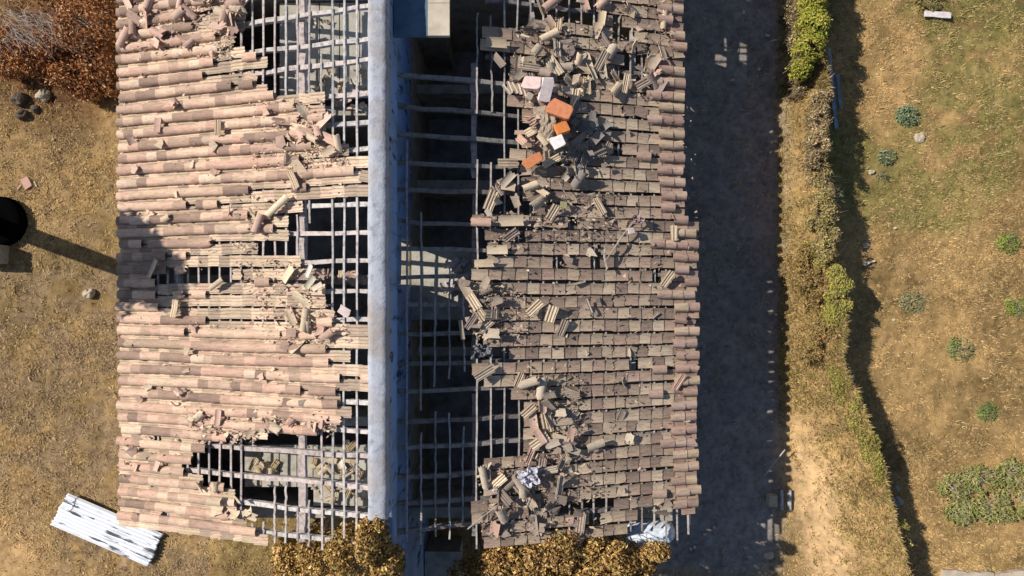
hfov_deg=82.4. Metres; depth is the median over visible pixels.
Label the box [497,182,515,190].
loose tile
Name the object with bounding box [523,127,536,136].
loose tile
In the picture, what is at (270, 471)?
tile shard
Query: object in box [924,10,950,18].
white board
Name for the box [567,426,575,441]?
loose tile
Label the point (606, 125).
loose tile
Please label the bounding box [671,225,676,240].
loose tile
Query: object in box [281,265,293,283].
loose tile
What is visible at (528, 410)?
loose tile
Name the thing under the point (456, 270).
tile shard
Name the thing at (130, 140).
loose tile
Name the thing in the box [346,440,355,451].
tile shard
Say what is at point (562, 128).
brick
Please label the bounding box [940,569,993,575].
concrete kerb
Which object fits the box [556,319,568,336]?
loose tile
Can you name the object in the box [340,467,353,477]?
tile shard
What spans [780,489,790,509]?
short plank
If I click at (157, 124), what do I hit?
loose tile
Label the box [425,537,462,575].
concrete platform
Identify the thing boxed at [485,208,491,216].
tile shard
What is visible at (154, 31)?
loose tile
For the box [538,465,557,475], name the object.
loose tile
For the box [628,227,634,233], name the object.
tile shard
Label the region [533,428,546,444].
loose tile
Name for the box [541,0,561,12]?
loose tile
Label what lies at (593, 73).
loose tile
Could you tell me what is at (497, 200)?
tile shard
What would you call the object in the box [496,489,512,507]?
loose tile
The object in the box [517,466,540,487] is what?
crumpled cloth
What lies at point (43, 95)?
rock
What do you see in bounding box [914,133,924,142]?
rock
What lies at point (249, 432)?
loose tile
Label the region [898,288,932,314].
weed
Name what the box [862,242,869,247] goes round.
rock
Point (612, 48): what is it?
loose tile
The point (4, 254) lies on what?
concrete block
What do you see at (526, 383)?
loose tile
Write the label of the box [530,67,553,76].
loose tile
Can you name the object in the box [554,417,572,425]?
loose tile
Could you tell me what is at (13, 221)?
water drum
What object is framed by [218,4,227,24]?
loose tile
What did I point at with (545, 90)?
plaster block
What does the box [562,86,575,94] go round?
loose tile
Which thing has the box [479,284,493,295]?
loose tile
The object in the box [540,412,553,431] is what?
loose tile
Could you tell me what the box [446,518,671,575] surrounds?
russet shrub
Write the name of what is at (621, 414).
loose tile
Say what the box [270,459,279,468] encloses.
tile shard
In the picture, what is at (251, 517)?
loose tile
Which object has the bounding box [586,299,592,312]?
loose tile
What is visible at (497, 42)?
loose tile
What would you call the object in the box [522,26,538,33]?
loose tile
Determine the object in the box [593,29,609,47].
loose tile
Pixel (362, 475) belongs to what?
tile shard
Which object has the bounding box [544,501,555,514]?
loose tile
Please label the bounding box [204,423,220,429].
loose tile
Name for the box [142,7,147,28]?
loose tile
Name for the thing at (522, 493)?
loose tile
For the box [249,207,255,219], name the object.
tile shard
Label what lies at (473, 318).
loose tile
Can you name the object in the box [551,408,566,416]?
loose tile
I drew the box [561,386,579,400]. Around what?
loose tile
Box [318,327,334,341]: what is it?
loose tile
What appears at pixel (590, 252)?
tile shard
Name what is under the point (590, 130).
loose tile
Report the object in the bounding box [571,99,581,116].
loose tile
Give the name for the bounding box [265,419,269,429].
tile shard
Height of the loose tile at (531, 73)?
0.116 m
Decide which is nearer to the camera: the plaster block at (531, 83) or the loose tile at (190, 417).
the plaster block at (531, 83)
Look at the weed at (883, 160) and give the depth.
16.93 m
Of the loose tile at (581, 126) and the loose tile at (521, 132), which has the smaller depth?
the loose tile at (521, 132)
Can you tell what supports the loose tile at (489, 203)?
on the loose tile at (496, 188)
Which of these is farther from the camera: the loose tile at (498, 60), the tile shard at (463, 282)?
the loose tile at (498, 60)
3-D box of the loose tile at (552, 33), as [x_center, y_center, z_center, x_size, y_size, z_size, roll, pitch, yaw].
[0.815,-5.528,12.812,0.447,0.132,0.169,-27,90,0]
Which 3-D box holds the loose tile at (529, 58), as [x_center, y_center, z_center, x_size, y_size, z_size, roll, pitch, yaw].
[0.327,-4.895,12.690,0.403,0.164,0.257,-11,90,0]
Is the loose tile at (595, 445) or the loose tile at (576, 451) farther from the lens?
the loose tile at (595, 445)
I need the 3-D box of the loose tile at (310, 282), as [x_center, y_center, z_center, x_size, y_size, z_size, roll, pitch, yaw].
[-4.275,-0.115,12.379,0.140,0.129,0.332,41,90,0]
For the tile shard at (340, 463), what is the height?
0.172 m
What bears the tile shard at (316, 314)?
on the ruined building
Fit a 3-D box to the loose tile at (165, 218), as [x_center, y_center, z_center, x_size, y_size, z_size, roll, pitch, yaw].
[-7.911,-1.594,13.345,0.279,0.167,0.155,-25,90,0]
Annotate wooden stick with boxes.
[467,505,498,528]
[603,245,607,268]
[606,211,642,259]
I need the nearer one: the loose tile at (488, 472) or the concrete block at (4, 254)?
the loose tile at (488, 472)
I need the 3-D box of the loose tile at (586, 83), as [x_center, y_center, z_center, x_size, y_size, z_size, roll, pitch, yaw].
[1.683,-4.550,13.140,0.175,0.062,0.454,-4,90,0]
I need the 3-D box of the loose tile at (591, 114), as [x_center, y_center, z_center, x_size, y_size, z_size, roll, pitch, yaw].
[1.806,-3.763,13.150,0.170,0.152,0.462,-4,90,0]
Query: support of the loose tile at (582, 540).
on the ruined building
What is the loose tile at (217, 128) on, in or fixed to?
on the ruined building
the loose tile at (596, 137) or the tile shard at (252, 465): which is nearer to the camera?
the loose tile at (596, 137)
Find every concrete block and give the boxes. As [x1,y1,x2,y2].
[0,245,8,263]
[766,493,777,506]
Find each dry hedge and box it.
[796,88,834,190]
[802,164,848,262]
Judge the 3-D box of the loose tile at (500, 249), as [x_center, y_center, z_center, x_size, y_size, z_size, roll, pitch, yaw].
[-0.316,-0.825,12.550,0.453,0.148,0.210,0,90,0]
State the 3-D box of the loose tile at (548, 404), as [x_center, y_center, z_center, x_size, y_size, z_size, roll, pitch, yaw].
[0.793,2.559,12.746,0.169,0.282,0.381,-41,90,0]
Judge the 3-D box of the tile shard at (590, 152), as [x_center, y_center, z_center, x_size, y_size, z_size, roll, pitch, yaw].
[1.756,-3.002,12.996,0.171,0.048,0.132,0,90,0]
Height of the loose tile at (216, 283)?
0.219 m
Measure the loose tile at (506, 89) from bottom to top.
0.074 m
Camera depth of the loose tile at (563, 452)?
12.91 m
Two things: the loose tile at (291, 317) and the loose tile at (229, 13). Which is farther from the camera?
the loose tile at (229, 13)
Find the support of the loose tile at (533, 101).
on the ruined building
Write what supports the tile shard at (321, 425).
on the ruined building
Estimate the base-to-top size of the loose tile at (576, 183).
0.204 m
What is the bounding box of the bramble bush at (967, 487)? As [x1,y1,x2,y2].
[935,456,1023,530]
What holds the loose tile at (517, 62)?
on the loose tile
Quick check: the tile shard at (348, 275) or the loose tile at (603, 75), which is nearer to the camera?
the loose tile at (603, 75)
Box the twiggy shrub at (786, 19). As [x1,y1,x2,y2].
[776,0,807,105]
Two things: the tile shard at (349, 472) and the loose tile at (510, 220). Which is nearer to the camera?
the loose tile at (510, 220)
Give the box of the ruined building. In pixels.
[115,0,700,575]
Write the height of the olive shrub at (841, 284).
1.790 m
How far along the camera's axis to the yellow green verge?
15.74 m
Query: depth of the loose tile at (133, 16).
13.57 m
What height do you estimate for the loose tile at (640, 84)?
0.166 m
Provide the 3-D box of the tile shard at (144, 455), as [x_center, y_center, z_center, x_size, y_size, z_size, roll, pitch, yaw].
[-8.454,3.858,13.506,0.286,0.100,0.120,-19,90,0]
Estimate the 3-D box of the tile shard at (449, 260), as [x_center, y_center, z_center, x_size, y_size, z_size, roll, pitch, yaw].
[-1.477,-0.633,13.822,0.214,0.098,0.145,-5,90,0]
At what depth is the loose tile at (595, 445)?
13.05 m
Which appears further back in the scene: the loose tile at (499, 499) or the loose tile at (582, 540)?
the loose tile at (582, 540)
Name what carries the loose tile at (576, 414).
on the ruined building
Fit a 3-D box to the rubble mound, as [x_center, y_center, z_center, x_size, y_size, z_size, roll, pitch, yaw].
[0.836,-3.609,12.820,0.823,0.515,1.600,0,90,0]
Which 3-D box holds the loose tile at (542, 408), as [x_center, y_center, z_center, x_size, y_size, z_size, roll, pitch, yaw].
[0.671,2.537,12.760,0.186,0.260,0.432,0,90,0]
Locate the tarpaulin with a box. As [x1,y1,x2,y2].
[623,518,674,543]
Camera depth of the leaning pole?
16.70 m
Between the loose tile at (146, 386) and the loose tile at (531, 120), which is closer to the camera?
the loose tile at (531, 120)
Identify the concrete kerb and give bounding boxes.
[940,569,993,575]
[994,569,1023,575]
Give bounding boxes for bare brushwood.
[0,6,109,62]
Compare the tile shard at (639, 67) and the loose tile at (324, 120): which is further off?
the tile shard at (639, 67)
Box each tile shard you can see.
[125,445,136,456]
[131,165,137,173]
[133,394,142,401]
[139,452,151,458]
[154,139,163,148]
[183,347,189,354]
[188,324,195,332]
[195,481,202,491]
[209,140,217,152]
[247,456,258,470]
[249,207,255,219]
[256,465,262,473]
[258,462,269,468]
[262,107,269,115]
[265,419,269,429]
[268,467,273,474]
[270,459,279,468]
[275,135,285,148]
[279,340,289,350]
[285,152,291,163]
[288,98,294,105]
[298,399,305,406]
[310,311,318,316]
[311,422,316,432]
[311,458,317,469]
[314,324,324,335]
[318,464,327,477]
[319,82,324,91]
[319,280,328,285]
[319,420,322,428]
[322,74,328,81]
[323,485,334,493]
[323,494,330,501]
[324,463,334,473]
[327,268,331,279]
[327,458,337,463]
[334,492,338,500]
[337,83,342,92]
[337,458,346,469]
[338,270,342,276]
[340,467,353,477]
[342,489,350,497]
[345,272,352,278]
[345,457,355,463]
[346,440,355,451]
[350,104,361,111]
[350,273,355,286]
[359,57,367,69]
[359,68,367,75]
[359,470,365,479]
[361,278,367,284]
[440,281,447,293]
[445,258,453,263]
[445,284,456,294]
[450,257,459,269]
[451,266,462,273]
[460,279,470,285]
[462,317,469,323]
[470,320,482,327]
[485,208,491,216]
[493,196,502,204]
[501,529,510,537]
[529,135,534,141]
[535,97,544,105]
[536,22,545,27]
[551,447,560,453]
[551,506,560,514]
[555,5,563,10]
[556,425,566,431]
[557,374,564,378]
[560,55,568,61]
[560,201,566,208]
[565,133,573,137]
[565,256,572,263]
[565,443,572,451]
[565,456,571,463]
[566,517,573,522]
[567,45,574,55]
[572,74,579,84]
[574,280,585,285]
[575,161,582,172]
[586,248,596,256]
[587,150,594,155]
[589,118,598,127]
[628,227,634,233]
[629,8,634,17]
[631,39,638,52]
[635,64,643,70]
[653,69,661,76]
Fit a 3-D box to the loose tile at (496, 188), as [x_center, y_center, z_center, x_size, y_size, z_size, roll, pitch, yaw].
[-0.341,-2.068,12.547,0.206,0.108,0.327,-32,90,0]
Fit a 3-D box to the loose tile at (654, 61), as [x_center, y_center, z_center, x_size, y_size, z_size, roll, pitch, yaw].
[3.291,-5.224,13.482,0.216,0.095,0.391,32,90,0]
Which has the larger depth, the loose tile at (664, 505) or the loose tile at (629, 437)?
the loose tile at (664, 505)
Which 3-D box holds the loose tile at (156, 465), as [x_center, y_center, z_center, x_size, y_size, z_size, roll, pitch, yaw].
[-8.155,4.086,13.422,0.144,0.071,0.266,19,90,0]
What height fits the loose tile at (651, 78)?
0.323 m
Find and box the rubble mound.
[531,90,567,161]
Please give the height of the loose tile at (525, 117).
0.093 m
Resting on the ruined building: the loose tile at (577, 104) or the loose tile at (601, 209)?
the loose tile at (601, 209)
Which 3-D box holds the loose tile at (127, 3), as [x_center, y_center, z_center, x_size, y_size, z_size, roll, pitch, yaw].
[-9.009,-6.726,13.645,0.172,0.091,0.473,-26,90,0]
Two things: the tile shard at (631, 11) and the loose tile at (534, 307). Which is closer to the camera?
the loose tile at (534, 307)
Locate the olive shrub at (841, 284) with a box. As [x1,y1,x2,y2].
[796,241,854,329]
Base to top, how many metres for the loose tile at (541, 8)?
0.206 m
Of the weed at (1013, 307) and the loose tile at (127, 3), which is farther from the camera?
the weed at (1013, 307)
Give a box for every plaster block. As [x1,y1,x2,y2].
[521,76,541,90]
[525,92,533,100]
[537,77,553,101]
[550,134,565,149]
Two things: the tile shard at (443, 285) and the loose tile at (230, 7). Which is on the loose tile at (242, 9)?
the loose tile at (230, 7)
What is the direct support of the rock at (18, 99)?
on the ground at (736, 490)
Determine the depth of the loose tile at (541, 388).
12.70 m
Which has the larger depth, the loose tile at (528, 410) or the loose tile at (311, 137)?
the loose tile at (528, 410)
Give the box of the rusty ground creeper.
[783,238,848,363]
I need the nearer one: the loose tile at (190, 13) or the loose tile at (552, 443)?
the loose tile at (552, 443)
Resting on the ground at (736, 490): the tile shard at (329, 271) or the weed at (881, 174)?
the weed at (881, 174)
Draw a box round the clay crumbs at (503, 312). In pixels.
[470,0,697,541]
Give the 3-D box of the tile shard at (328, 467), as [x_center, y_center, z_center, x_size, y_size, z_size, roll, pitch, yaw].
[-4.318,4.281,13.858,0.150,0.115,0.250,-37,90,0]
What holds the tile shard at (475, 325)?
on the ruined building
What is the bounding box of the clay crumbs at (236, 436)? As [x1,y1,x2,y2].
[119,0,350,523]
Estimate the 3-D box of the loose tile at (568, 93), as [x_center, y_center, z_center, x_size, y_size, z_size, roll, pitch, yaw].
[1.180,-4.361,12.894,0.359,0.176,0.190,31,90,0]
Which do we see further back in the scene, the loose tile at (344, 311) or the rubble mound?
the rubble mound
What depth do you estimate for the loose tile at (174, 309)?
13.27 m
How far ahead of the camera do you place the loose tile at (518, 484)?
12.59 m
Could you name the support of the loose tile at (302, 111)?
on the ruined building
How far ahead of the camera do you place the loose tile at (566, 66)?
12.92 m
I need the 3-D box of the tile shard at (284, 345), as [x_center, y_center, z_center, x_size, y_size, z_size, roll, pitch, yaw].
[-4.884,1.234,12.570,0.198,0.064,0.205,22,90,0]
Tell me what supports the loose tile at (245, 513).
on the ruined building
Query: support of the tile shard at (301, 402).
on the ruined building
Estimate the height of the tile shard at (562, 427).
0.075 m
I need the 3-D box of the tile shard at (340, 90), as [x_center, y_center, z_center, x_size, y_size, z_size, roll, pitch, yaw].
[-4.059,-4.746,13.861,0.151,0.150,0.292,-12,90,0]
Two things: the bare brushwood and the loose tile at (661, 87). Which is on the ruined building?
the loose tile at (661, 87)
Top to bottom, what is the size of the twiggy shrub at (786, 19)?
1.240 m
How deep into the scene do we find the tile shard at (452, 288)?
13.80 m
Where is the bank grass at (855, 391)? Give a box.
[774,0,913,575]
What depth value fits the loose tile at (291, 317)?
12.56 m
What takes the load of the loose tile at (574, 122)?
on the ruined building
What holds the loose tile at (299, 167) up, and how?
on the ruined building
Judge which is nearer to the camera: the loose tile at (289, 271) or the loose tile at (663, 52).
the loose tile at (289, 271)
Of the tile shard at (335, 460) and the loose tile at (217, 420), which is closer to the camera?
the loose tile at (217, 420)
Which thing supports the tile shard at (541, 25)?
on the ruined building
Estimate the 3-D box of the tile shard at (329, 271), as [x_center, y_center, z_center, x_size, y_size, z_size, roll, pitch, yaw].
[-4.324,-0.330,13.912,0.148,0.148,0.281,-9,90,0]
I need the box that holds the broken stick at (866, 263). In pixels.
[861,260,874,265]
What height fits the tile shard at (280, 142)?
0.097 m
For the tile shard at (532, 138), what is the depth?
12.71 m
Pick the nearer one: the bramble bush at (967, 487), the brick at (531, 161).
the brick at (531, 161)
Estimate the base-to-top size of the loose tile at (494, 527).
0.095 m
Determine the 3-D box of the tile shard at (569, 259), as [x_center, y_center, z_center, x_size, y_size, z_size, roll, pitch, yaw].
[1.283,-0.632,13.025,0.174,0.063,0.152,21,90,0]
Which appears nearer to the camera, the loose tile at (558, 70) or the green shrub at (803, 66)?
the loose tile at (558, 70)
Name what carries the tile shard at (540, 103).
on the rubble mound
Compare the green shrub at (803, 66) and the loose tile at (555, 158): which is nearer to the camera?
the loose tile at (555, 158)
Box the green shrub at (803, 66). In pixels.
[776,0,832,85]
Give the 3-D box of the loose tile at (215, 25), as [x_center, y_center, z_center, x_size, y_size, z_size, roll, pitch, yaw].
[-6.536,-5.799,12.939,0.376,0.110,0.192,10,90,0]
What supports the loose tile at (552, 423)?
on the ruined building
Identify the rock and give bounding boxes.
[10,92,27,106]
[15,109,27,120]
[30,105,40,113]
[34,88,50,101]
[82,289,95,298]
[764,551,773,558]
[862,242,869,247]
[891,496,903,506]
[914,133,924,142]
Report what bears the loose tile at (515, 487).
on the ruined building
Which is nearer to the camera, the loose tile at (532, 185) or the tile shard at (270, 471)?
the loose tile at (532, 185)
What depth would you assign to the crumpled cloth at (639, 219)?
13.23 m
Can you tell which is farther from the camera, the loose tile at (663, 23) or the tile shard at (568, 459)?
the loose tile at (663, 23)
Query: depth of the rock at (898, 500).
16.87 m
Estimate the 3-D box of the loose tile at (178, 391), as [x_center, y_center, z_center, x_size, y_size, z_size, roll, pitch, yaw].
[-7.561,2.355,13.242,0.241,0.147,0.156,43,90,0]
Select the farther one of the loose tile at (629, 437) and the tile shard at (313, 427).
the loose tile at (629, 437)
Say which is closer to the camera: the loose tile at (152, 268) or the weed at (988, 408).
the loose tile at (152, 268)
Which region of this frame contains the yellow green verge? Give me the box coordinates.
[827,365,885,487]
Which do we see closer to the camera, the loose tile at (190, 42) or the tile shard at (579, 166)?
the tile shard at (579, 166)
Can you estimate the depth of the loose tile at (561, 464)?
12.86 m
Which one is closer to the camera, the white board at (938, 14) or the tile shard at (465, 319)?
the tile shard at (465, 319)
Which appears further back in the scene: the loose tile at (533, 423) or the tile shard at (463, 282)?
the loose tile at (533, 423)
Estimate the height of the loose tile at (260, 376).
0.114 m
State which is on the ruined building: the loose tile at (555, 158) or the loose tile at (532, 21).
the loose tile at (532, 21)
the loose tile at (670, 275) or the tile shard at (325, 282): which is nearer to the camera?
the loose tile at (670, 275)
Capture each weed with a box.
[832,186,845,202]
[871,169,894,183]
[876,148,896,165]
[894,105,923,127]
[897,512,912,552]
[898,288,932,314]
[914,0,949,11]
[947,335,977,363]
[976,401,1006,425]
[994,228,1021,254]
[1004,297,1023,317]
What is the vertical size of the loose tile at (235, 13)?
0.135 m
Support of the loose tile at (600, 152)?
on the ruined building
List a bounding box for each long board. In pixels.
[827,48,837,128]
[835,74,841,108]
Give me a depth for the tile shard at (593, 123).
13.01 m
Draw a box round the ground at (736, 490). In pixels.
[0,0,1023,575]
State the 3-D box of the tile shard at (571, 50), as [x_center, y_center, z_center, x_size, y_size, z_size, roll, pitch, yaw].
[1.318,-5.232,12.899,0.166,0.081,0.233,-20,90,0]
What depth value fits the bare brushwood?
16.06 m
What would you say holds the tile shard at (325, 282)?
on the ruined building
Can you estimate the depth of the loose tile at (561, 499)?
12.87 m
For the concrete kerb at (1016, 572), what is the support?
on the ground at (736, 490)
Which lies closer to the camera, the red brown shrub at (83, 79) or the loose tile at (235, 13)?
the loose tile at (235, 13)
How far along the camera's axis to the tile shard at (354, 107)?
13.94 m
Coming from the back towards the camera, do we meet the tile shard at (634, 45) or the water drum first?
the water drum
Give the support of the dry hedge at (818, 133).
on the ground at (736, 490)
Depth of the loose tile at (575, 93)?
12.96 m
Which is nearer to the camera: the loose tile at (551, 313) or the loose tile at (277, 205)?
the loose tile at (277, 205)
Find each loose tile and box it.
[115,25,128,48]
[123,0,132,9]
[126,8,145,28]
[126,137,134,144]
[128,19,135,36]
[141,0,154,14]
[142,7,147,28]
[143,383,151,390]
[146,259,157,278]
[149,26,164,39]
[153,37,159,48]
[153,460,160,471]
[154,118,161,132]
[160,213,170,222]
[169,97,178,106]
[170,299,178,317]
[171,6,185,21]
[173,386,183,397]
[176,0,182,8]
[179,3,197,20]
[181,38,195,47]
[187,413,195,423]
[191,0,203,6]
[192,409,206,421]
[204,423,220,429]
[206,497,221,506]
[208,276,223,290]
[209,21,225,29]
[209,167,216,175]
[210,506,223,516]
[211,480,219,492]
[213,6,228,15]
[214,119,220,135]
[214,409,221,425]
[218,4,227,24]
[224,0,241,8]
[226,10,232,28]
[226,13,238,35]
[228,5,241,13]
[228,509,239,520]
[229,4,238,18]
[239,0,247,15]
[241,506,251,516]
[244,428,255,437]
[247,511,257,521]
[251,213,264,232]
[257,372,263,381]
[265,193,289,217]
[268,422,281,435]
[271,117,291,125]
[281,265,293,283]
[282,398,290,406]
[284,306,297,325]
[285,417,294,426]
[286,328,296,336]
[287,170,299,189]
[289,122,306,130]
[289,340,305,355]
[290,158,307,177]
[291,290,311,308]
[295,126,306,141]
[296,104,309,120]
[299,127,313,137]
[299,308,309,331]
[304,275,315,289]
[304,321,309,333]
[305,133,317,143]
[305,263,312,277]
[311,282,322,291]
[313,126,321,136]
[315,111,331,128]
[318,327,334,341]
[321,145,335,157]
[322,132,340,145]
[332,132,341,152]
[337,304,350,317]
[456,276,472,299]
[458,320,464,339]
[464,313,477,329]
[466,293,481,311]
[470,217,491,226]
[472,306,485,322]
[473,364,494,381]
[474,259,493,266]
[478,465,488,489]
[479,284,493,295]
[479,320,495,332]
[480,276,490,289]
[483,189,498,212]
[483,328,499,337]
[483,464,490,479]
[484,309,502,319]
[485,295,502,308]
[485,486,498,494]
[486,37,506,47]
[487,245,507,253]
[489,183,502,197]
[489,473,507,491]
[489,520,500,537]
[491,52,505,67]
[491,304,498,318]
[495,506,508,523]
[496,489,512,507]
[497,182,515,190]
[498,158,517,167]
[498,214,523,225]
[498,488,502,504]
[499,474,515,492]
[500,170,516,186]
[501,84,510,94]
[503,227,518,243]
[506,81,512,93]
[508,73,523,79]
[510,65,529,75]
[510,193,520,207]
[511,82,517,93]
[512,69,527,81]
[513,372,524,388]
[513,478,529,492]
[513,485,529,494]
[514,55,523,71]
[514,130,524,134]
[515,133,526,146]
[517,82,521,94]
[517,376,539,389]
[519,61,540,71]
[519,489,526,501]
[520,402,537,418]
[521,115,534,122]
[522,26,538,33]
[522,180,538,192]
[523,17,536,30]
[523,55,535,63]
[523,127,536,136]
[524,447,535,466]
[524,491,537,510]
[525,298,543,317]
[526,71,534,76]
[526,114,537,126]
[527,194,548,201]
[527,522,545,532]
[529,60,542,70]
[529,93,535,103]
[529,196,546,212]
[529,412,538,433]
[529,431,550,450]
[529,514,538,536]
[530,43,543,58]
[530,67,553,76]
[530,505,544,524]
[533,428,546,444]
[534,185,549,196]
[535,131,547,146]
[536,373,547,399]
[537,0,547,15]
[537,457,546,478]
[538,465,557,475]
[539,28,559,43]
[539,399,546,413]
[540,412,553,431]
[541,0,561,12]
[541,399,555,410]
[542,153,560,167]
[543,149,549,160]
[543,391,556,398]
[544,15,555,28]
[544,304,558,322]
[544,410,555,428]
[544,438,560,448]
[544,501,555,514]
[545,55,563,76]
[545,203,559,221]
[546,59,556,81]
[546,503,556,513]
[547,493,566,504]
[548,475,566,493]
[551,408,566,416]
[551,433,569,446]
[552,44,568,53]
[553,40,561,57]
[554,16,561,29]
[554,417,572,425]
[554,446,569,459]
[555,475,565,499]
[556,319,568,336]
[556,407,574,420]
[556,453,565,470]
[558,62,573,71]
[559,39,573,46]
[559,83,571,96]
[561,59,576,76]
[561,163,574,181]
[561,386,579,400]
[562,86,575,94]
[562,150,573,165]
[563,73,576,88]
[563,442,575,449]
[563,444,580,454]
[564,166,575,175]
[567,410,579,427]
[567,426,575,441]
[569,147,580,161]
[569,519,579,527]
[570,88,579,106]
[570,117,579,125]
[570,169,587,188]
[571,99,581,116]
[571,130,588,146]
[573,508,587,516]
[574,52,583,68]
[574,159,582,173]
[575,512,585,532]
[575,531,584,548]
[576,119,587,132]
[577,63,589,73]
[577,117,595,134]
[581,0,590,12]
[581,148,588,167]
[581,302,588,309]
[582,75,590,94]
[583,52,593,67]
[583,148,590,156]
[586,63,597,80]
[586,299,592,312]
[586,438,604,452]
[587,129,604,147]
[588,110,595,127]
[588,148,606,160]
[591,22,603,38]
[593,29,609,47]
[593,196,606,215]
[594,0,608,11]
[594,49,608,70]
[597,10,606,29]
[599,62,607,78]
[599,120,611,132]
[599,141,612,161]
[602,144,612,154]
[606,43,617,59]
[610,69,619,81]
[610,81,622,96]
[613,91,625,101]
[616,409,625,419]
[621,73,630,92]
[622,1,635,13]
[625,433,634,443]
[634,75,650,90]
[644,34,657,44]
[646,68,658,89]
[648,53,661,70]
[653,80,667,91]
[653,510,672,515]
[657,9,671,15]
[658,42,666,59]
[658,499,673,510]
[660,10,667,29]
[660,270,675,287]
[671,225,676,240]
[672,373,686,389]
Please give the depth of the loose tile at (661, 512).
13.59 m
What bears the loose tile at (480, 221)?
on the ruined building
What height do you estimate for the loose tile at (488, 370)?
0.181 m
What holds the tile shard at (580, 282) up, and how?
on the ruined building
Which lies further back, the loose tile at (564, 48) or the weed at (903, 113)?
the weed at (903, 113)
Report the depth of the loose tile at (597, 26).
13.16 m
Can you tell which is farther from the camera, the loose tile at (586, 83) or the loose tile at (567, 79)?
the loose tile at (586, 83)
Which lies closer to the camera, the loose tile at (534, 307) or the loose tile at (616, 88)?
the loose tile at (534, 307)
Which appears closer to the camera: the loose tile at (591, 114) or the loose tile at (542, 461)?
the loose tile at (542, 461)
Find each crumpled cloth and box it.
[470,342,491,359]
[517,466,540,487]
[630,213,644,222]
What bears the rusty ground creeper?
on the ground at (736, 490)
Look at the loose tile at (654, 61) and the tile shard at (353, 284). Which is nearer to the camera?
the loose tile at (654, 61)
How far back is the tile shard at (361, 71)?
13.83 m
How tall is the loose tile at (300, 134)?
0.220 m
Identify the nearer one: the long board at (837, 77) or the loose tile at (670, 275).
the loose tile at (670, 275)
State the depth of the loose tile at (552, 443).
12.81 m
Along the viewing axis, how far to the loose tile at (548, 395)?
12.75 m
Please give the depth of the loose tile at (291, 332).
12.48 m
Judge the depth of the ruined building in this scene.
13.33 m
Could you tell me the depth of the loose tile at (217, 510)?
13.03 m
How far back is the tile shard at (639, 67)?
13.38 m
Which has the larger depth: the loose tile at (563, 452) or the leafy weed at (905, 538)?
the leafy weed at (905, 538)
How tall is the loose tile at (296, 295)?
0.088 m
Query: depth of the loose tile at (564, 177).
12.94 m
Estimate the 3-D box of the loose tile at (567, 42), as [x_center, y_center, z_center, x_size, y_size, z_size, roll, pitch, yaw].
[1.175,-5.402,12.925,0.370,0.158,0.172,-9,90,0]
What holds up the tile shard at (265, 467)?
on the ruined building
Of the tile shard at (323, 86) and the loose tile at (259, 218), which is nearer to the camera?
the loose tile at (259, 218)
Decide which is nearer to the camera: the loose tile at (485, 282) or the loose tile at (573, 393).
the loose tile at (485, 282)
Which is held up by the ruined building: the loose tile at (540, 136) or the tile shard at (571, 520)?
the tile shard at (571, 520)
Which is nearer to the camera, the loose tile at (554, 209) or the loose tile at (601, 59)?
the loose tile at (554, 209)
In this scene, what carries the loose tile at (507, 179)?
on the loose tile at (510, 186)
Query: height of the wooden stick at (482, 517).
0.175 m
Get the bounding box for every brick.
[21,176,32,189]
[522,152,542,168]
[545,98,572,120]
[553,121,569,135]
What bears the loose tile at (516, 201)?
on the ruined building
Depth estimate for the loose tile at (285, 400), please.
12.55 m
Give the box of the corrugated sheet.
[50,493,163,565]
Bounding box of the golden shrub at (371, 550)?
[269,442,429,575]
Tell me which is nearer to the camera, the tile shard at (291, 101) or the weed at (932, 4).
the tile shard at (291, 101)
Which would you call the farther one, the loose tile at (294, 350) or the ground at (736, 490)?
the ground at (736, 490)
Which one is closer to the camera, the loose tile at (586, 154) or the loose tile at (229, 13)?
the loose tile at (229, 13)
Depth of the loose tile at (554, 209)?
12.83 m
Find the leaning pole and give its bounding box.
[764,449,784,476]
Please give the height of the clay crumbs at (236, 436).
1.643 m
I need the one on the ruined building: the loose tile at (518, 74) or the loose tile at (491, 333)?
the loose tile at (491, 333)
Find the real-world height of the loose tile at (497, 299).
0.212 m
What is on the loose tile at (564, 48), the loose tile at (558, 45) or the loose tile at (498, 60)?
the loose tile at (558, 45)
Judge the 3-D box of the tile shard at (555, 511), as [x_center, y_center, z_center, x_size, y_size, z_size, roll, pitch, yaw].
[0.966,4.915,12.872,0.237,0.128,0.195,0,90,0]
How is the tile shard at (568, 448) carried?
on the loose tile at (573, 444)
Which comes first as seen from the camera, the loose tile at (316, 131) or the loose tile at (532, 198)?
the loose tile at (316, 131)
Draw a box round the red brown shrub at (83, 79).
[0,0,119,104]
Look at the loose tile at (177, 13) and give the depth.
13.17 m
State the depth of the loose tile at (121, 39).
13.60 m
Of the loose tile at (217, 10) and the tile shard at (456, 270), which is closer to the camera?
the loose tile at (217, 10)
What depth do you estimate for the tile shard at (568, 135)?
12.95 m
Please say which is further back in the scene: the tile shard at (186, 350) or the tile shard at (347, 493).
the tile shard at (347, 493)
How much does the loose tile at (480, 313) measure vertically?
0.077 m
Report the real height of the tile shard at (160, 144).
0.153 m
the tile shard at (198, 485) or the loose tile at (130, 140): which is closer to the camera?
the tile shard at (198, 485)
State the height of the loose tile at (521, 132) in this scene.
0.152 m
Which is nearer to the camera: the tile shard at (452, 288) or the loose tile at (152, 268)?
the loose tile at (152, 268)
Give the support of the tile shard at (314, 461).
on the ruined building
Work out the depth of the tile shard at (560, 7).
12.92 m
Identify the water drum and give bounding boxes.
[0,196,27,245]
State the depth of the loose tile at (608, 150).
13.15 m

